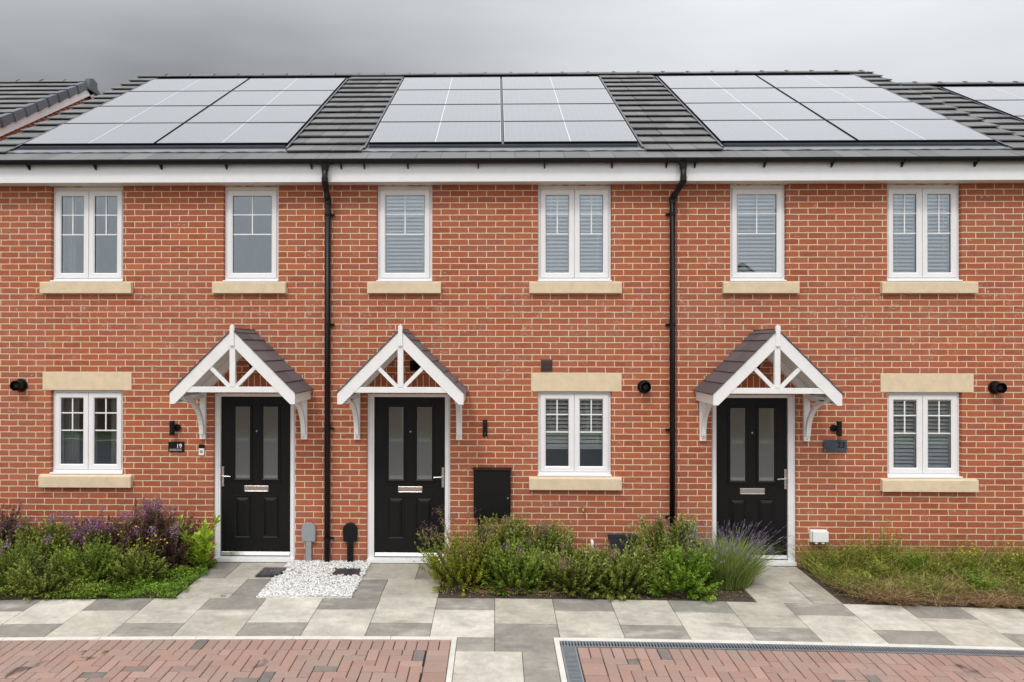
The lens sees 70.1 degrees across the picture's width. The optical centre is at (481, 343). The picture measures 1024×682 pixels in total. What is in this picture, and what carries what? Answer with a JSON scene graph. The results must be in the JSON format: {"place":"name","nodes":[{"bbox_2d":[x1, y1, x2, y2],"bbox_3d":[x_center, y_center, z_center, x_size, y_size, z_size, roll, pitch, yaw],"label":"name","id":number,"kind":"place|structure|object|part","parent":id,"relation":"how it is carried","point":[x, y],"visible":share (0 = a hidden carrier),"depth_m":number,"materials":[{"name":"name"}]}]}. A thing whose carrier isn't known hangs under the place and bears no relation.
{"place":"outdoors","nodes":[
{"label":"outdoors","id":0,"kind":"place"},
{"bbox_2d":[0,562,216,599],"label":"garden bed","id":1,"kind":"object","parent":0,"point":[20,597],"visible":0.11,"depth_m":7.99,"materials":[{"name":"soil"}]},
{"bbox_2d":[0,500,31,575],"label":"hebe shrub","id":2,"kind":"object","parent":1,"relation":"on","point":[8,528],"visible":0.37,"depth_m":8.72,"materials":[{"name":"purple plant"}]},
{"bbox_2d":[0,530,56,593],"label":"leafy shrub","id":3,"kind":"object","parent":1,"relation":"on","point":[4,580],"visible":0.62,"depth_m":8.16,"materials":[{"name":"green plant"}]},
{"bbox_2d":[4,510,78,573],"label":"hebe shrub","id":4,"kind":"object","parent":1,"relation":"on","point":[51,529],"visible":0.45,"depth_m":8.59,"materials":[{"name":"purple plant"}]},
{"bbox_2d":[5,547,91,600],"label":"leafy shrub","id":5,"kind":"object","parent":1,"relation":"on","point":[24,575],"visible":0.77,"depth_m":7.98,"materials":[{"name":"green plant"}]},
{"bbox_2d":[0,562,128,600],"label":"undergrowth","id":6,"kind":"object","parent":1,"relation":"on","point":[3,590],"visible":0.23,"depth_m":7.90,"materials":[{"name":"green plant"}]},
{"bbox_2d":[45,529,129,591],"bbox_3d":[-4.491,2.454,8.182,0.951,0.610,0.773,0,0,1],"label":"leafy shrub","id":7,"kind":"object","parent":1,"relation":"on","point":[98,567],"visible":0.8,"depth_m":8.14,"materials":[{"name":"green plant"}]},
{"bbox_2d":[61,506,130,560],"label":"hebe shrub","id":8,"kind":"object","parent":1,"relation":"on","point":[83,531],"visible":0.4,"depth_m":8.52,"materials":[{"name":"purple plant"}]},
{"bbox_2d":[84,580,112,590],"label":"dock plant","id":9,"kind":"object","parent":1,"relation":"on","point":[105,582],"visible":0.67,"depth_m":8.03,"materials":[{"name":"green plant"}]},
{"bbox_2d":[117,531,134,557],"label":"yellow wildflower","id":10,"kind":"object","parent":1,"relation":"on","point":[123,546],"visible":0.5,"depth_m":8.40,"materials":[{"name":"green plant"}]},
{"bbox_2d":[53,558,216,599],"bbox_3d":[-3.906,2.677,8.403,1.428,0.202,1.318,0,0,1],"label":"ground cover","id":11,"kind":"object","parent":1,"relation":"on","point":[168,586],"visible":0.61,"depth_m":8.04,"materials":[{"name":"green plant"}]},
{"bbox_2d":[101,539,170,589],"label":"leafy shrub","id":12,"kind":"object","parent":1,"relation":"on","point":[137,564],"visible":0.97,"depth_m":8.21,"materials":[{"name":"green plant"}]},
{"bbox_2d":[110,495,189,569],"bbox_3d":[-3.987,2.284,8.693,1.049,0.921,0.742,0,0,1],"label":"hebe shrub","id":13,"kind":"object","parent":1,"relation":"on","point":[145,522],"visible":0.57,"depth_m":8.57,"materials":[{"name":"purple plant"}]},
{"bbox_2d":[134,525,167,572],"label":"yellow wildflower","id":14,"kind":"object","parent":1,"relation":"on","point":[149,544],"visible":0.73,"depth_m":8.41,"materials":[{"name":"green plant"}]},
{"bbox_2d":[148,502,202,575],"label":"hebe shrub","id":15,"kind":"object","parent":1,"relation":"on","point":[175,559],"visible":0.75,"depth_m":8.58,"materials":[{"name":"purple plant"}]},
{"bbox_2d":[170,513,221,569],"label":"laurel shrub","id":16,"kind":"object","parent":1,"relation":"on","point":[200,550],"visible":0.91,"depth_m":8.65,"materials":[{"name":"green plant"}]},
{"bbox_2d":[0,639,450,681],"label":"driveway","id":17,"kind":"structure","parent":0,"point":[205,660],"depth_m":6.38,"materials":[{"name":"red brick"}]},
{"bbox_2d":[66,580,851,642],"bbox_3d":[0.152,2.824,7.885,17.000,0.182,2.280,0,0,1],"label":"path bedding","id":18,"kind":"object","parent":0,"point":[535,593],"visible":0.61,"depth_m":7.45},
{"bbox_2d":[256,560,371,598],"bbox_3d":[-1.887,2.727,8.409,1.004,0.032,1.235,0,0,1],"label":"gravel base","id":19,"kind":"object","parent":18,"relation":"on","point":[267,596],"visible":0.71,"depth_m":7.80,"materials":[{"name":"gravel"}]},
{"bbox_2d":[329,568,361,575],"bbox_3d":[-1.601,2.701,8.595,0.385,0.019,0.290,0,0,1],"label":"drain cover","id":20,"kind":"object","parent":19,"relation":"on","point":[347,571],"visible":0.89,"depth_m":8.61,"materials":[{"name":"grey plastic"}]},
{"bbox_2d":[0,636,1023,681],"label":"kerb edging","id":21,"kind":"object","parent":18,"relation":"on","point":[561,667],"visible":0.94,"depth_m":6.77,"materials":[{"name":"concrete"}]},
{"bbox_2d":[445,643,566,681],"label":"path bedding","id":22,"kind":"object","parent":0,"point":[494,651],"visible":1,"depth_m":6.40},
{"bbox_2d":[248,642,765,681],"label":"driveway bedding","id":23,"kind":"object","parent":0,"point":[438,649],"visible":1,"depth_m":6.38,"materials":[{"name":"grey sand"}]},
{"bbox_2d":[561,646,583,681],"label":"drainage channel","id":24,"kind":"object","parent":23,"relation":"on","point":[573,669],"visible":1,"depth_m":6.28,"materials":[{"name":"metal"}]},
{"bbox_2d":[560,641,1023,656],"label":"drainage channel","id":25,"kind":"object","parent":23,"relation":"on","point":[794,648],"visible":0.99,"depth_m":6.64,"materials":[{"name":"metal"}]},
{"bbox_2d":[0,562,1023,681],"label":"path","id":26,"kind":"structure","parent":0,"point":[792,603],"depth_m":7.29,"materials":[{"name":"grey stone"}]},
{"bbox_2d":[255,567,288,576],"bbox_3d":[-2.483,2.704,8.643,0.300,0.017,0.340,0,0,1],"label":"drain cover","id":27,"kind":"object","parent":26,"relation":"on","point":[270,571],"visible":0.99,"depth_m":8.62,"materials":[{"name":"grey plastic"}]},
{"bbox_2d":[0,0,1023,94],"label":"sky","id":28,"kind":"structure","parent":0,"point":[111,43],"materials":[{"name":"grey"}]},
{"bbox_2d":[467,585,559,595],"bbox_3d":[0.326,2.673,7.923,1.143,0.084,0.156,0,0,5],"label":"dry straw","id":29,"kind":"object","parent":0,"point":[493,592],"visible":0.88,"depth_m":7.90,"materials":[{"name":"brown plant"}]},
{"bbox_2d":[438,570,755,601],"bbox_3d":[1.232,2.735,8.355,3.375,0.033,1.218,0,0,1],"label":"garden bed","id":30,"kind":"object","parent":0,"point":[745,597],"visible":0.22,"depth_m":7.88,"materials":[{"name":"soil"}]},
{"bbox_2d":[413,504,501,595],"bbox_3d":[-0.233,2.285,8.167,1.090,0.902,1.128,0,0,1],"label":"spirea shrub","id":31,"kind":"object","parent":30,"relation":"on","point":[462,566],"visible":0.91,"depth_m":8.05,"materials":[{"name":"green plant"}]},
{"bbox_2d":[458,580,475,590],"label":"yellow wildflower","id":32,"kind":"object","parent":30,"relation":"on","point":[469,586],"visible":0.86,"depth_m":8.00,"materials":[{"name":"green plant"}]},
{"bbox_2d":[464,512,534,563],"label":"hebe shrub","id":33,"kind":"object","parent":30,"relation":"on","point":[505,534],"visible":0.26,"depth_m":8.50,"materials":[{"name":"green plant"}]},
{"bbox_2d":[481,534,555,596],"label":"hebe shrub","id":34,"kind":"object","parent":30,"relation":"on","point":[507,571],"visible":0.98,"depth_m":7.95,"materials":[{"name":"green plant"}]},
{"bbox_2d":[508,517,580,557],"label":"hebe shrub","id":35,"kind":"object","parent":30,"relation":"on","point":[550,538],"visible":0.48,"depth_m":8.44,"materials":[{"name":"green plant"}]},
{"bbox_2d":[520,535,619,599],"bbox_3d":[0.914,2.434,8.032,1.159,0.605,0.849,0,0,1],"label":"hebe shrub","id":36,"kind":"object","parent":30,"relation":"on","point":[571,572],"visible":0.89,"depth_m":7.84,"materials":[{"name":"green plant"}]},
{"bbox_2d":[440,582,748,599],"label":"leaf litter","id":37,"kind":"object","parent":30,"relation":"on","point":[583,593],"visible":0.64,"depth_m":7.88,"materials":[{"name":"brown plant"}]},
{"bbox_2d":[447,578,751,597],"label":"undergrowth","id":38,"kind":"object","parent":30,"relation":"on","point":[586,588],"visible":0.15,"depth_m":7.91,"materials":[{"name":"green plant"}]},
{"bbox_2d":[572,541,664,601],"bbox_3d":[1.544,2.442,8.001,1.025,0.589,0.808,0,0,-32],"label":"hebe shrub","id":39,"kind":"object","parent":30,"relation":"on","point":[627,572],"visible":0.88,"depth_m":7.89,"materials":[{"name":"green plant"}]},
{"bbox_2d":[619,511,715,581],"bbox_3d":[2.145,2.345,8.417,1.080,0.791,0.867,0,0,1],"label":"hebe shrub","id":40,"kind":"object","parent":30,"relation":"on","point":[659,540],"visible":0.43,"depth_m":8.41,"materials":[{"name":"green plant"}]},
{"bbox_2d":[641,542,723,601],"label":"leafy shrub","id":41,"kind":"object","parent":30,"relation":"on","point":[681,575],"visible":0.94,"depth_m":7.88,"materials":[{"name":"green plant"}]},
{"bbox_2d":[662,516,812,589],"bbox_3d":[2.809,2.398,8.224,1.603,0.662,1.433,0,0,1],"label":"lavender bush","id":42,"kind":"object","parent":30,"relation":"on","point":[738,570],"visible":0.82,"depth_m":8.12,"materials":[{"name":"green plant"}]},
{"bbox_2d":[577,648,1023,681],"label":"driveway","id":43,"kind":"structure","parent":0,"point":[749,666],"depth_m":6.28,"materials":[{"name":"red brick"}]},
{"bbox_2d":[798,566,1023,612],"bbox_3d":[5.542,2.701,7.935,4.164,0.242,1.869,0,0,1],"label":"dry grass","id":44,"kind":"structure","parent":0,"point":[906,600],"depth_m":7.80,"materials":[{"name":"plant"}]},
{"bbox_2d":[798,567,1023,608],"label":"garden bed","id":45,"kind":"object","parent":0,"point":[837,594],"visible":0.16,"depth_m":7.83,"materials":[{"name":"soil"}]},
{"bbox_2d":[816,544,844,571],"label":"tall weed","id":46,"kind":"object","parent":45,"relation":"on","point":[831,559],"visible":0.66,"depth_m":8.60,"materials":[{"name":"green plant"}]},
{"bbox_2d":[828,536,859,570],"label":"tall weed","id":47,"kind":"object","parent":45,"relation":"on","point":[845,549],"visible":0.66,"depth_m":8.61,"materials":[{"name":"green plant"}]},
{"bbox_2d":[848,531,894,569],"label":"tall weed","id":48,"kind":"object","parent":45,"relation":"on","point":[863,551],"visible":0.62,"depth_m":8.60,"materials":[{"name":"green plant"}]},
{"bbox_2d":[866,555,887,581],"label":"tall weed","id":49,"kind":"object","parent":45,"relation":"on","point":[872,567],"visible":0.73,"depth_m":8.25,"materials":[{"name":"green plant"}]},
{"bbox_2d":[866,516,904,567],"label":"tall weed","id":50,"kind":"object","parent":45,"relation":"on","point":[882,546],"visible":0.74,"depth_m":8.67,"materials":[{"name":"green plant"}]},
{"bbox_2d":[778,531,1023,601],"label":"wild grass","id":51,"kind":"structure","parent":45,"relation":"on","point":[893,568],"depth_m":8.46,"materials":[{"name":"green plant"}]},
{"bbox_2d":[890,539,921,574],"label":"tall weed","id":52,"kind":"object","parent":45,"relation":"on","point":[906,556],"visible":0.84,"depth_m":8.48,"materials":[{"name":"green plant"}]},
{"bbox_2d":[911,543,929,570],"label":"tall weed","id":53,"kind":"object","parent":45,"relation":"on","point":[926,558],"visible":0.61,"depth_m":8.54,"materials":[{"name":"green plant"}]},
{"bbox_2d":[835,575,1022,605],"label":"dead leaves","id":54,"kind":"object","parent":45,"relation":"on","point":[917,597],"visible":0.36,"depth_m":7.79,"materials":[{"name":"brown plant"}]},
{"bbox_2d":[949,538,984,570],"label":"tall weed","id":55,"kind":"object","parent":45,"relation":"on","point":[967,546],"visible":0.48,"depth_m":8.66,"materials":[{"name":"green plant"}]},
{"bbox_2d":[958,543,978,573],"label":"yellow wildflower","id":56,"kind":"object","parent":45,"relation":"on","point":[970,556],"visible":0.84,"depth_m":8.52,"materials":[{"name":"green plant"}]},
{"bbox_2d":[964,566,1004,592],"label":"tall weed","id":57,"kind":"object","parent":45,"relation":"on","point":[984,585],"visible":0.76,"depth_m":7.97,"materials":[{"name":"green plant"}]},
{"bbox_2d":[994,548,1023,572],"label":"tall weed","id":58,"kind":"object","parent":45,"relation":"on","point":[1005,558],"visible":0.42,"depth_m":8.54,"materials":[{"name":"green plant"}]},
{"bbox_2d":[1002,540,1023,575],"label":"yellow wildflower","id":59,"kind":"object","parent":45,"relation":"on","point":[1014,559],"visible":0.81,"depth_m":8.41,"materials":[{"name":"green plant"}]},
{"bbox_2d":[1007,574,1023,589],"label":"tall weed","id":60,"kind":"object","parent":45,"relation":"on","point":[1018,579],"visible":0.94,"depth_m":8.02,"materials":[{"name":"green plant"}]},
{"label":"ground","id":61,"kind":"structure","parent":0,"visible":0},
{"bbox_2d":[0,79,100,140],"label":"detached house","id":62,"kind":"structure","parent":61,"relation":"on","point":[24,104],"depth_m":12.84,"materials":[{"name":"grey brick"}]},
{"bbox_2d":[0,73,384,562],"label":"terraced house","id":63,"kind":"structure","parent":61,"relation":"on","point":[191,290],"depth_m":9.09,"materials":[{"name":"red brick"}]},
{"bbox_2d":[10,379,27,391],"bbox_3d":[-5.753,0.522,9.048,0.165,0.165,0.129,0,0,1],"label":"boiler flue","id":64,"kind":"object","parent":63,"relation":"attached to","point":[20,385],"visible":1,"depth_m":9.04,"materials":[{"name":"black plastic"}]},
{"bbox_2d":[64,197,76,272],"bbox_3d":[-5.260,-1.288,9.312,0.190,1.200,0.036,0,0,1],"label":"curtain","id":65,"kind":"object","parent":63,"relation":"hanging from","point":[70,253],"visible":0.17,"depth_m":9.31,"materials":[{"name":"fabric"}]},
{"bbox_2d":[64,398,79,462],"bbox_3d":[-5.239,1.152,9.300,0.240,1.120,0.036,0,0,1],"label":"curtain","id":66,"kind":"object","parent":63,"relation":"hanging from","point":[71,446],"visible":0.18,"depth_m":9.30,"materials":[{"name":"fabric"}]},
{"bbox_2d":[38,390,132,487],"bbox_3d":[-4.919,1.186,9.127,1.155,1.203,0.183,0,0,1],"label":"window","id":67,"kind":"structure","parent":63,"relation":"in","point":[89,473],"depth_m":9.13,"materials":[{"name":"white plastic"}]},
{"bbox_2d":[40,187,132,292],"bbox_3d":[-4.916,-1.292,9.139,1.145,1.339,0.183,0,0,1],"label":"window","id":68,"kind":"structure","parent":63,"relation":"in","point":[89,281],"depth_m":9.15,"materials":[{"name":"white plastic"}]},
{"bbox_2d":[111,398,116,462],"bbox_3d":[-4.599,1.153,9.287,0.240,1.120,0.036,0,0,1],"label":"curtain","id":69,"kind":"object","parent":63,"relation":"hanging from","point":[113,427],"visible":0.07,"depth_m":9.29,"materials":[{"name":"fabric"}]},
{"bbox_2d":[169,421,180,435],"bbox_3d":[-3.802,1.045,9.032,0.080,0.178,0.138,0,0,40],"label":"wall light","id":70,"kind":"object","parent":63,"relation":"attached to","point":[173,427],"visible":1,"depth_m":8.98,"materials":[{"name":"black metal"}]},
{"bbox_2d":[168,442,183,451],"bbox_3d":[-3.795,1.283,9.061,0.198,0.124,0.012,0,0,1],"label":"number plate","id":71,"kind":"object","parent":63,"relation":"attached to","point":[175,446],"visible":1,"depth_m":9.06,"materials":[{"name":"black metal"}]},
{"bbox_2d":[199,444,204,454],"bbox_3d":[-3.476,1.321,9.050,0.066,0.133,0.027,0,0,1],"label":"doorbell","id":72,"kind":"object","parent":63,"relation":"attached to","point":[201,449],"visible":1,"depth_m":9.04,"materials":[{"name":"white plastic"}]},
{"bbox_2d":[212,187,286,292],"bbox_3d":[-2.877,-1.290,9.098,0.915,1.339,0.183,0,0,1],"label":"window","id":73,"kind":"structure","parent":63,"relation":"in","point":[234,282],"depth_m":9.10,"materials":[{"name":"white plastic"}]},
{"bbox_2d":[214,393,294,561],"bbox_3d":[-2.823,1.664,9.095,1.016,2.085,0.130,0,0,1],"label":"door","id":74,"kind":"structure","parent":63,"relation":"in","point":[255,432],"depth_m":9.10,"materials":[{"name":"black plastic"}]},
{"bbox_2d":[301,522,315,561],"bbox_3d":[-2.137,2.473,9.009,0.180,0.525,0.043,0,0,1],"label":"cable entry cover","id":75,"kind":"object","parent":63,"relation":"attached to","point":[308,531],"visible":0.85,"depth_m":8.99,"materials":[{"name":"grey plastic"}]},
{"bbox_2d":[326,71,686,564],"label":"terraced house","id":76,"kind":"structure","parent":61,"relation":"on","point":[496,238],"depth_m":9.01,"materials":[{"name":"red brick"}]},
{"bbox_2d":[343,522,357,561],"bbox_3d":[-1.623,2.473,8.999,0.180,0.525,0.043,0,0,1],"label":"cable entry cover","id":77,"kind":"object","parent":76,"relation":"attached to","point":[350,531],"visible":0.89,"depth_m":8.98,"materials":[{"name":"black plastic"}]},
{"bbox_2d":[367,186,440,292],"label":"window","id":78,"kind":"structure","parent":76,"relation":"in","point":[387,281],"depth_m":9.07,"materials":[{"name":"white plastic"}]},
{"bbox_2d":[367,394,449,562],"bbox_3d":[-0.905,1.667,9.057,1.029,2.085,0.130,0,0,1],"label":"door","id":79,"kind":"structure","parent":76,"relation":"in","point":[408,464],"depth_m":9.07,"materials":[{"name":"black plastic"}]},
{"bbox_2d":[410,360,420,370],"bbox_3d":[-0.822,0.275,9.007,0.130,0.130,0.020,0,0,1],"label":"air vent","id":80,"kind":"object","parent":76,"relation":"attached to","point":[415,365],"visible":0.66,"depth_m":9.00,"materials":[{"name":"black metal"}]},
{"bbox_2d":[483,420,486,436],"bbox_3d":[0.039,1.043,8.978,0.056,0.206,0.035,0,0,1],"label":"video doorbell","id":81,"kind":"object","parent":76,"relation":"attached to","point":[484,428],"visible":1,"depth_m":8.96,"materials":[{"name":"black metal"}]},
{"bbox_2d":[473,467,510,526],"bbox_3d":[0.126,2.138,8.936,0.473,1.220,0.104,0,0,1],"label":"meter cupboard","id":82,"kind":"object","parent":76,"relation":"attached to","point":[492,490],"visible":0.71,"depth_m":8.90,"materials":[{"name":"black plastic"}]},
{"bbox_3d":[0.126,1.847,8.909,0.428,0.558,0.012,0,0,1],"label":"cupboard door","id":83,"kind":"part","parent":82,"relation":"part of","materials":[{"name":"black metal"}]},
{"bbox_2d":[541,359,551,370],"bbox_3d":[0.797,0.271,8.975,0.140,0.145,0.020,0,0,1],"label":"air vent","id":84,"kind":"object","parent":76,"relation":"attached to","point":[546,364],"visible":1,"depth_m":8.97,"materials":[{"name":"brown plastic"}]},
{"bbox_2d":[529,186,621,292],"bbox_3d":[1.150,-1.285,9.031,1.130,1.339,0.208,0,0,1],"label":"window","id":85,"kind":"structure","parent":76,"relation":"in","point":[573,280],"depth_m":9.03,"materials":[{"name":"white plastic"}]},
{"bbox_2d":[529,391,621,489],"bbox_3d":[1.147,1.193,9.019,1.130,1.203,0.208,0,0,1],"label":"window","id":86,"kind":"structure","parent":76,"relation":"in","point":[572,476],"depth_m":9.02,"materials":[{"name":"white plastic"}]},
{"bbox_2d":[608,533,636,558],"bbox_3d":[1.728,2.516,8.938,0.363,0.368,0.034,0,0,1],"label":"vent hood","id":87,"kind":"object","parent":76,"relation":"attached to","point":[614,538],"visible":0.44,"depth_m":8.93,"materials":[{"name":"grey plastic"}]},
{"bbox_2d":[637,380,650,393],"bbox_3d":[1.991,0.532,8.894,0.165,0.165,0.129,0,0,1],"label":"boiler flue","id":88,"kind":"object","parent":76,"relation":"attached to","point":[643,386],"visible":1,"depth_m":8.94,"materials":[{"name":"black plastic"}]},
{"bbox_2d":[616,70,1023,567],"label":"terraced house","id":89,"kind":"structure","parent":61,"relation":"on","point":[849,249],"depth_m":8.92,"materials":[{"name":"red brick"}]},
{"bbox_2d":[684,522,697,541],"bbox_3d":[2.549,2.463,8.916,0.180,0.555,0.043,0,0,1],"label":"cable entry cover","id":90,"kind":"object","parent":89,"relation":"attached to","point":[695,526],"visible":0.12,"depth_m":8.89,"materials":[{"name":"grey plastic"}]},
{"bbox_2d":[712,395,796,565],"bbox_3d":[3.335,1.672,8.973,1.023,2.085,0.130,0,0,1],"label":"door","id":91,"kind":"structure","parent":89,"relation":"in","point":[753,436],"depth_m":8.98,"materials":[{"name":"black plastic"}]},
{"bbox_2d":[722,185,799,292],"bbox_3d":[3.410,-1.282,8.987,0.920,1.339,0.208,0,0,1],"label":"window","id":92,"kind":"structure","parent":89,"relation":"in","point":[774,281],"depth_m":8.99,"materials":[{"name":"white plastic"}]},
{"bbox_2d":[809,529,828,543],"bbox_3d":[4.094,2.347,8.859,0.198,0.159,0.099,0,0,1],"label":"outside socket","id":93,"kind":"object","parent":89,"relation":"attached to","point":[816,536],"visible":1,"depth_m":8.81,"materials":[{"name":"white plastic"}]},
{"bbox_2d":[824,440,846,451],"bbox_3d":[4.308,1.248,8.893,0.279,0.141,0.033,0,0,1],"label":"number plate","id":94,"kind":"object","parent":89,"relation":"attached to","point":[835,445],"visible":1,"depth_m":8.88,"materials":[{"name":"stone"}]},
{"bbox_2d":[830,421,841,435],"bbox_3d":[4.312,1.033,8.871,0.079,0.178,0.140,0,0,-39],"label":"wall light","id":95,"kind":"object","parent":89,"relation":"attached to","point":[837,427],"visible":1,"depth_m":8.82,"materials":[{"name":"black metal"}]},
{"bbox_2d":[880,185,977,292],"bbox_3d":[5.440,-1.279,8.946,1.150,1.339,0.208,0,0,1],"label":"window","id":96,"kind":"structure","parent":89,"relation":"in","point":[919,280],"depth_m":8.95,"materials":[{"name":"white plastic"}]},
{"bbox_2d":[880,392,978,491],"bbox_3d":[5.436,1.198,8.935,1.150,1.203,0.208,0,0,1],"label":"window","id":97,"kind":"structure","parent":89,"relation":"in","point":[919,476],"depth_m":8.93,"materials":[{"name":"white plastic"}]},
{"bbox_2d":[988,381,1006,393],"bbox_3d":[6.240,0.535,8.810,0.165,0.165,0.129,0,0,1],"label":"boiler flue","id":98,"kind":"object","parent":89,"relation":"attached to","point":[996,387],"visible":1,"depth_m":8.80,"materials":[{"name":"black plastic"}]},
{"bbox_2d":[897,81,1023,136],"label":"terraced house","id":99,"kind":"structure","parent":61,"relation":"on","point":[1001,104],"depth_m":12.03,"materials":[{"name":"grey brick"}]}
]}

